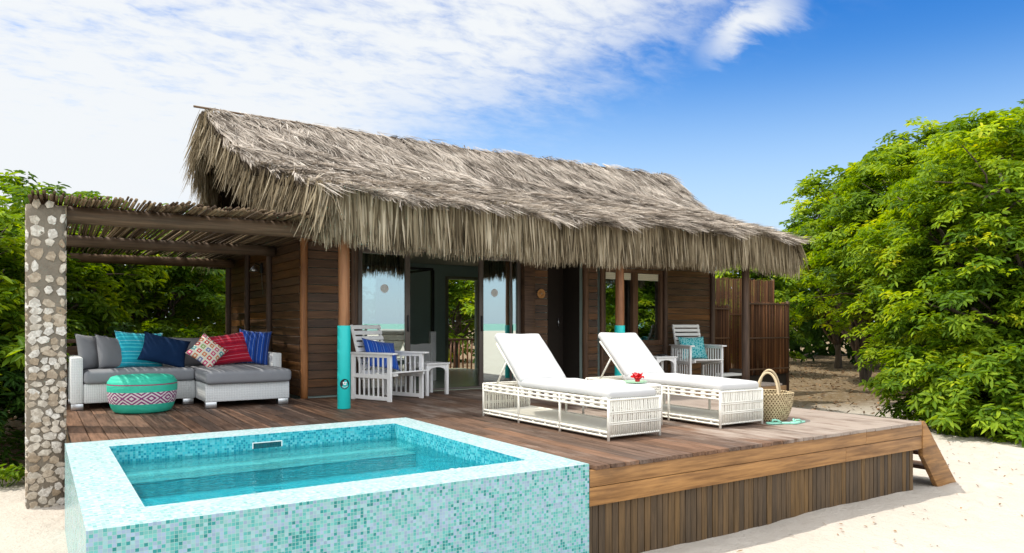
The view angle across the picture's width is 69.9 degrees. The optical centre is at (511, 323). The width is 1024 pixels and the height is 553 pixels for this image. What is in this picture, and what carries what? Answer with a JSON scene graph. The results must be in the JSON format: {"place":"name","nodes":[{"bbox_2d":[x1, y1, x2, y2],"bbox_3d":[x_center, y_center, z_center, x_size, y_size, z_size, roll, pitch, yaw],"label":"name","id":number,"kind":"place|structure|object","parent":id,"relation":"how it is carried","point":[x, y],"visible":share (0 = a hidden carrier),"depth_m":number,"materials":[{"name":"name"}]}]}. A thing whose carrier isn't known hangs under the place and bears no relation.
{"place":"outdoors","nodes":[
{"label":"outdoors","id":0,"kind":"place"},
{"bbox_2d":[410,267,435,380],"bbox_3d":[-2.436,0.016,12.981,1.690,1.968,1.480,0,0,-33],"label":"four poster bed","id":1,"kind":"object","parent":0,"point":[430,347],"visible":0.16,"depth_m":12.79,"materials":[{"name":"white paint"}]},
{"bbox_2d":[0,327,1023,552],"bbox_3d":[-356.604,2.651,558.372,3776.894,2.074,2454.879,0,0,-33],"label":"sand ground","id":2,"kind":"structure","parent":0,"point":[990,524],"depth_m":6.60,"materials":[{"name":"beige sand"}]},
{"bbox_2d":[0,463,24,486],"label":"bush","id":3,"kind":"object","parent":2,"relation":"on","point":[8,473],"visible":0.82,"depth_m":7.67,"materials":[{"name":"green plant"}]},
{"bbox_2d":[0,343,67,465],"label":"leafy bush","id":4,"kind":"object","parent":2,"relation":"on","point":[16,380],"visible":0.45,"depth_m":8.71,"materials":[{"name":"green plant"}]},
{"bbox_2d":[0,195,98,426],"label":"broadleaf tree","id":5,"kind":"object","parent":2,"relation":"on","point":[12,299],"visible":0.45,"depth_m":9.21,"materials":[{"name":"green plant"}]},
{"bbox_2d":[6,322,161,439],"bbox_3d":[-5.981,0.895,10.938,1.900,1.847,2.890,0,0,43],"label":"leafy bush","id":6,"kind":"object","parent":2,"relation":"on","point":[123,329],"visible":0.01,"depth_m":10.97,"materials":[{"name":"green plant"}]},
{"bbox_2d":[0,169,172,420],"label":"broadleaf tree","id":7,"kind":"object","parent":2,"relation":"on","point":[97,305],"visible":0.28,"depth_m":12.17,"materials":[{"name":"green plant"}]},
{"bbox_2d":[63,190,232,336],"bbox_3d":[-8.008,-0.481,15.030,4.682,4.605,4.283,0,0,38],"label":"broadleaf tree","id":8,"kind":"object","parent":2,"relation":"on","point":[215,301],"visible":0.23,"depth_m":14.87,"materials":[{"name":"green plant"}]},
{"bbox_2d":[108,235,225,335],"bbox_3d":[-7.533,-0.220,17.239,4.224,4.072,4.094,0,0,-33],"label":"broadleaf tree","id":9,"kind":"object","parent":2,"relation":"on","point":[217,326],"visible":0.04,"depth_m":16.23,"materials":[{"name":"green plant"}]},
{"bbox_2d":[134,318,222,337],"bbox_3d":[-5.996,0.864,12.842,1.860,1.912,3.096,0,0,-13],"label":"leafy bush","id":10,"kind":"object","parent":2,"relation":"on","point":[182,332],"visible":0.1,"depth_m":12.45,"materials":[{"name":"green plant"}]},
{"bbox_2d":[25,190,350,508],"bbox_3d":[-4.658,0.316,9.889,3.140,3.068,6.040,0,0,-33],"label":"pergola","id":11,"kind":"object","parent":2,"relation":"on","point":[236,230],"visible":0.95,"depth_m":6.91,"materials":[{"name":"wood"}]},
{"bbox_2d":[186,269,224,326],"bbox_3d":[-6.040,-0.134,17.142,3.384,3.888,3.024,0,0,-33],"label":"broadleaf tree","id":12,"kind":"object","parent":2,"relation":"on","point":[216,316],"visible":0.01,"depth_m":16.45,"materials":[{"name":"green plant"}]},
{"bbox_2d":[65,417,588,552],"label":"plunge pool","id":13,"kind":"structure","parent":2,"relation":"on","point":[401,485],"depth_m":4.82,"materials":[{"name":"tile"}]},
{"bbox_2d":[0,363,910,461],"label":"leaf litter","id":14,"kind":"object","parent":2,"relation":"on","point":[836,382],"visible":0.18,"depth_m":18.65,"materials":[{"name":"brown plant"}]},
{"bbox_2d":[449,279,474,367],"bbox_3d":[-1.700,-0.363,22.702,4.827,4.383,4.584,0,0,-33],"label":"broadleaf tree","id":15,"kind":"object","parent":2,"relation":"on","point":[462,295],"visible":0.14,"depth_m":22.33,"materials":[{"name":"green plant"}]},
{"bbox_2d":[449,338,474,368],"bbox_3d":[-1.014,1.065,18.707,2.170,1.370,0.130,0,0,-33],"label":"wooden railing","id":16,"kind":"object","parent":2,"relation":"on","point":[460,339],"visible":0.2,"depth_m":18.49,"materials":[{"name":"brown wood"}]},
{"bbox_2d":[180,105,820,409],"bbox_3d":[0.121,-0.674,13.654,11.709,4.949,7.874,0,0,-33],"label":"beach bungalow","id":17,"kind":"object","parent":2,"relation":"on","point":[592,251],"visible":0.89,"depth_m":10.85,"materials":[{"name":"plant"}]},
{"bbox_2d":[249,263,262,292],"bbox_3d":[-3.969,-0.694,11.366,0.212,0.491,0.150,0,0,-18],"label":"wall lamp","id":18,"kind":"object","parent":17,"relation":"attached to","point":[254,268],"visible":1,"depth_m":11.37,"materials":[{"name":"black metal"}]},
{"bbox_2d":[358,245,520,393],"bbox_3d":[-1.024,-0.053,11.025,2.735,2.095,0.118,0,0,-33],"label":"sliding door","id":19,"kind":"structure","parent":17,"relation":"in","point":[383,281],"depth_m":10.67,"materials":[{"name":"brown metal"}]},
{"bbox_2d":[445,276,477,368],"bbox_3d":[-1.071,-0.005,15.879,0.840,2.009,0.070,0,0,-33],"label":"back door","id":20,"kind":"structure","parent":17,"relation":"in","point":[447,278],"depth_m":15.65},
{"bbox_2d":[537,289,544,297],"bbox_3d":[0.481,-0.485,11.916,0.157,0.157,0.031,0,0,-33],"label":"wall ornament","id":21,"kind":"object","parent":17,"relation":"attached to","point":[540,293],"depth_m":11.91,"materials":[{"name":"wood"}]},
{"bbox_2d":[547,253,579,377],"bbox_3d":[0.718,-0.151,12.453,0.693,2.297,0.505,0,0,-33],"label":"entrance door","id":22,"kind":"structure","parent":17,"relation":"in","point":[563,284],"depth_m":12.67,"materials":[{"name":"wood"}]},
{"bbox_2d":[604,267,662,344],"bbox_3d":[2.136,-0.295,13.077,1.440,1.350,0.125,0,0,-33],"label":"window","id":23,"kind":"structure","parent":17,"relation":"in","point":[643,289],"depth_m":13.18,"materials":[{"name":"clear glass"}]},
{"bbox_2d":[716,373,741,376],"bbox_3d":[4.251,1.008,14.437,0.630,0.040,0.330,0,0,-33],"label":"bath mat","id":24,"kind":"object","parent":17,"relation":"on","point":[731,374],"visible":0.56,"depth_m":14.32,"materials":[{"name":"white fabric"}]},
{"bbox_2d":[102,265,911,363],"bbox_3d":[2.793,-0.215,28.393,67.125,6.688,17.040,0,0,-21],"label":"distant wood","id":25,"kind":"object","parent":2,"relation":"on","point":[818,344],"visible":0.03,"depth_m":30.36,"materials":[{"name":"green plant"}]},
{"bbox_2d":[66,381,955,552],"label":"wooden deck","id":26,"kind":"structure","parent":2,"relation":"on","point":[676,482],"depth_m":6.60,"materials":[{"name":"brown wood"}]},
{"bbox_2d":[106,373,177,413],"bbox_3d":[-4.199,0.790,8.327,0.721,0.412,0.721,0,0,-33],"label":"ottoman","id":27,"kind":"object","parent":26,"relation":"on","point":[141,393],"visible":1,"depth_m":8.05,"materials":[{"name":"teal fabric"}]},
{"bbox_2d":[66,339,268,397],"bbox_3d":[-4.665,0.975,10.034,2.630,1.550,0.130,0,0,-33],"label":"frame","id":28,"kind":"object","parent":26,"relation":"on","point":[72,350],"depth_m":9.34,"materials":[{"name":"white wicker"}]},
{"bbox_2d":[68,351,290,410],"bbox_3d":[-4.079,0.696,9.120,2.437,0.602,1.622,0,0,-33],"label":"corner sofa","id":29,"kind":"object","parent":26,"relation":"on","point":[210,387],"visible":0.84,"depth_m":8.78,"materials":[{"name":"fabric"}]},
{"bbox_2d":[74,333,106,369],"bbox_3d":[-5.112,0.355,8.961,0.180,0.460,0.460,-17,-9,18],"label":"pillow","id":30,"kind":"object","parent":29,"relation":"on","point":[87,349],"visible":0.65,"depth_m":8.82,"materials":[{"name":"grey fabric"}]},
{"bbox_2d":[95,334,121,367],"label":"pillow","id":31,"kind":"object","parent":29,"relation":"on","point":[109,352],"visible":0.85,"depth_m":8.87,"materials":[{"name":"grey fabric"}]},
{"bbox_2d":[114,330,162,367],"bbox_3d":[-4.669,0.335,9.178,0.560,0.500,0.177,5,-25,-37],"label":"pillow","id":32,"kind":"object","parent":29,"relation":"on","point":[131,345],"visible":0.56,"depth_m":9.07,"materials":[{"name":"teal fabric"}]},
{"bbox_2d":[137,331,190,366],"bbox_3d":[-4.337,0.335,9.145,0.550,0.430,0.178,16,-42,-26],"label":"pillow","id":33,"kind":"object","parent":29,"relation":"on","point":[163,350],"visible":1,"depth_m":9.08,"materials":[{"name":"blue fabric"}]},
{"bbox_2d":[168,337,202,365],"bbox_3d":[-4.206,0.375,9.695,0.620,0.420,0.159,0,-18,-35],"label":"pillow","id":34,"kind":"object","parent":29,"relation":"on","point":[190,360],"visible":0.23,"depth_m":9.61,"materials":[{"name":"grey fabric"}]},
{"bbox_2d":[186,333,227,366],"bbox_3d":[-3.880,0.360,9.322,0.375,0.375,0.136,40,-42,-13],"label":"pillow","id":35,"kind":"object","parent":29,"relation":"on","point":[205,350],"visible":0.98,"depth_m":9.27,"materials":[{"name":"fabric"}]},
{"bbox_2d":[200,332,252,365],"bbox_3d":[-3.786,0.344,9.728,0.600,0.460,0.192,-10,-19,-30],"label":"pillow","id":36,"kind":"object","parent":29,"relation":"on","point":[234,345],"visible":0.62,"depth_m":9.70,"materials":[{"name":"red fabric"}]},
{"bbox_2d":[235,329,271,364],"bbox_3d":[-3.491,0.325,9.899,0.430,0.490,0.165,5,-15,-10],"label":"pillow","id":37,"kind":"object","parent":29,"relation":"on","point":[257,343],"visible":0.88,"depth_m":9.85,"materials":[{"name":"blue fabric"}]},
{"bbox_2d":[350,325,428,401],"bbox_3d":[-1.657,0.508,9.755,0.884,0.984,0.690,0,0,35],"label":"slatted armchair","id":38,"kind":"object","parent":26,"relation":"on","point":[387,375],"visible":0.9,"depth_m":9.70,"materials":[{"name":"white paint"}]},
{"bbox_2d":[362,338,399,370],"bbox_3d":[-1.754,0.415,9.823,0.540,0.440,0.158,12,-39,-45],"label":"chair pillow","id":39,"kind":"object","parent":38,"relation":"on","point":[375,346],"visible":0.69,"depth_m":9.75,"materials":[{"name":"blue fabric"}]},
{"bbox_2d":[408,361,449,395],"bbox_3d":[-1.174,0.775,10.352,0.420,0.450,0.430,0,0,45],"label":"veranda table","id":40,"kind":"object","parent":26,"relation":"on","point":[429,366],"visible":0.84,"depth_m":10.32,"materials":[{"name":"white paint"}]},
{"bbox_2d":[482,333,660,440],"bbox_3d":[0.506,0.552,7.236,0.625,0.895,2.073,0,0,-34],"label":"sun lounger","id":41,"kind":"object","parent":26,"relation":"on","point":[531,362],"visible":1,"depth_m":7.08,"materials":[{"name":"white wicker"}]},
{"bbox_2d":[582,379,662,424],"bbox_3d":[1.111,0.799,7.463,0.365,0.402,0.825,0,0,-33],"label":"cane side table","id":42,"kind":"object","parent":26,"relation":"on","point":[659,389],"visible":0.13,"depth_m":7.22,"materials":[{"name":"white wicker"}]},
{"bbox_2d":[624,380,646,382],"bbox_3d":[1.234,0.585,7.328,0.240,0.019,0.240,0,0,-33],"label":"tray","id":43,"kind":"object","parent":42,"relation":"on","point":[633,381],"visible":0.96,"depth_m":7.37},
{"bbox_2d":[631,372,643,381],"bbox_3d":[1.254,0.538,7.317,0.132,0.096,0.137,0,0,-33],"label":"hibiscus flower","id":44,"kind":"object","parent":43,"relation":"on","point":[637,377],"visible":0.97,"depth_m":7.29,"materials":[{"name":"red plant"}]},
{"bbox_2d":[653,356,677,372],"bbox_3d":[2.482,0.775,12.324,0.430,0.450,0.420,0,0,-25],"label":"veranda table","id":45,"kind":"object","parent":26,"relation":"on","point":[661,359],"visible":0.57,"depth_m":12.19,"materials":[{"name":"white paint"}]},
{"bbox_2d":[585,332,762,428],"bbox_3d":[1.684,0.552,7.984,0.625,0.895,2.073,0,0,-33],"label":"sun lounger","id":46,"kind":"object","parent":26,"relation":"on","point":[629,354],"visible":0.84,"depth_m":7.49,"materials":[{"name":"white wicker"}]},
{"bbox_2d":[669,324,726,376],"bbox_3d":[3.264,0.508,12.956,0.690,0.984,0.884,0,0,-14],"label":"slatted armchair","id":47,"kind":"object","parent":26,"relation":"on","point":[689,360],"visible":0.82,"depth_m":12.98,"materials":[{"name":"white paint"}]},
{"bbox_2d":[678,336,707,358],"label":"chair pillow","id":48,"kind":"object","parent":47,"relation":"on","point":[698,350],"visible":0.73,"depth_m":13.02,"materials":[{"name":"teal fabric"}]},
{"bbox_2d":[748,369,794,420],"bbox_3d":[2.672,0.738,7.631,0.511,0.516,0.510,0,0,-33],"label":"straw basket","id":49,"kind":"object","parent":26,"relation":"on","point":[777,403],"visible":0.58,"depth_m":7.43,"materials":[{"name":"beige wicker"}]},
{"bbox_2d":[766,419,789,423],"bbox_3d":[2.654,0.976,7.289,0.255,0.046,0.084,0,0,-5],"label":"flip flop","id":50,"kind":"object","parent":26,"relation":"on","point":[777,422],"visible":1,"depth_m":7.27,"materials":[{"name":"green rubber"}]},
{"bbox_2d":[790,418,804,423],"bbox_3d":[2.862,0.976,7.351,0.255,0.046,0.084,0,0,-41],"label":"flip flop","id":51,"kind":"object","parent":26,"relation":"on","point":[794,421],"visible":1,"depth_m":7.31,"materials":[{"name":"green rubber"}]},
{"bbox_2d":[709,304,729,372],"bbox_3d":[4.070,0.655,14.835,0.970,2.090,0.097,0,0,-33],"label":"reed screen","id":52,"kind":"object","parent":2,"relation":"on","point":[722,337],"visible":0.41,"depth_m":14.97,"materials":[{"name":"brown wood"}]},
{"bbox_2d":[715,277,774,368],"bbox_3d":[4.749,0.320,16.588,3.720,2.760,0.097,0,0,-33],"label":"reed screen","id":53,"kind":"object","parent":2,"relation":"on","point":[722,285],"visible":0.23,"depth_m":16.84,"materials":[{"name":"brown wood"}]},
{"bbox_2d":[715,263,810,360],"bbox_3d":[7.561,-0.011,24.252,4.738,4.263,4.645,0,0,-33],"label":"broadleaf tree","id":54,"kind":"object","parent":2,"relation":"on","point":[780,285],"visible":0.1,"depth_m":23.35,"materials":[{"name":"green plant"}]},
{"bbox_2d":[750,301,789,390],"bbox_3d":[5.320,0.615,15.242,1.410,2.170,0.097,0,0,-33],"label":"reed screen","id":55,"kind":"object","parent":2,"relation":"on","point":[776,357],"visible":0.77,"depth_m":15.24,"materials":[{"name":"brown wood"}]},
{"bbox_2d":[766,185,875,367],"bbox_3d":[12.118,-1.578,27.061,5.656,6.804,5.763,0,0,-1],"label":"broadleaf tree","id":56,"kind":"object","parent":2,"relation":"on","point":[835,339],"visible":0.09,"depth_m":26.74,"materials":[{"name":"green plant"}]},
{"bbox_2d":[780,150,907,382],"bbox_3d":[9.845,-1.482,20.262,5.012,6.630,5.942,0,0,23],"label":"broadleaf tree","id":57,"kind":"object","parent":2,"relation":"on","point":[808,228],"visible":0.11,"depth_m":20.06,"materials":[{"name":"green plant"}]},
{"bbox_2d":[737,441,1022,551],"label":"sand debris","id":58,"kind":"object","parent":2,"relation":"on","point":[913,512],"visible":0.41,"depth_m":6.77,"materials":[{"name":"beige plant"}]},
{"bbox_2d":[780,110,1023,346],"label":"broadleaf tree","id":59,"kind":"object","parent":2,"relation":"on","point":[862,202],"visible":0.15,"depth_m":16.89,"materials":[{"name":"green plant"}]},
{"bbox_2d":[837,99,1023,409],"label":"broadleaf tree","id":60,"kind":"object","parent":2,"relation":"on","point":[963,284],"visible":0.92,"depth_m":12.11,"materials":[{"name":"green plant"}]},
{"bbox_2d":[858,339,1023,447],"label":"leafy bush","id":61,"kind":"object","parent":2,"relation":"on","point":[949,404],"visible":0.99,"depth_m":10.93,"materials":[{"name":"green plant"}]},
{"bbox_2d":[0,0,1023,321],"label":"sky","id":62,"kind":"structure","parent":0,"point":[739,101],"materials":[{"name":"blue"}]}
]}

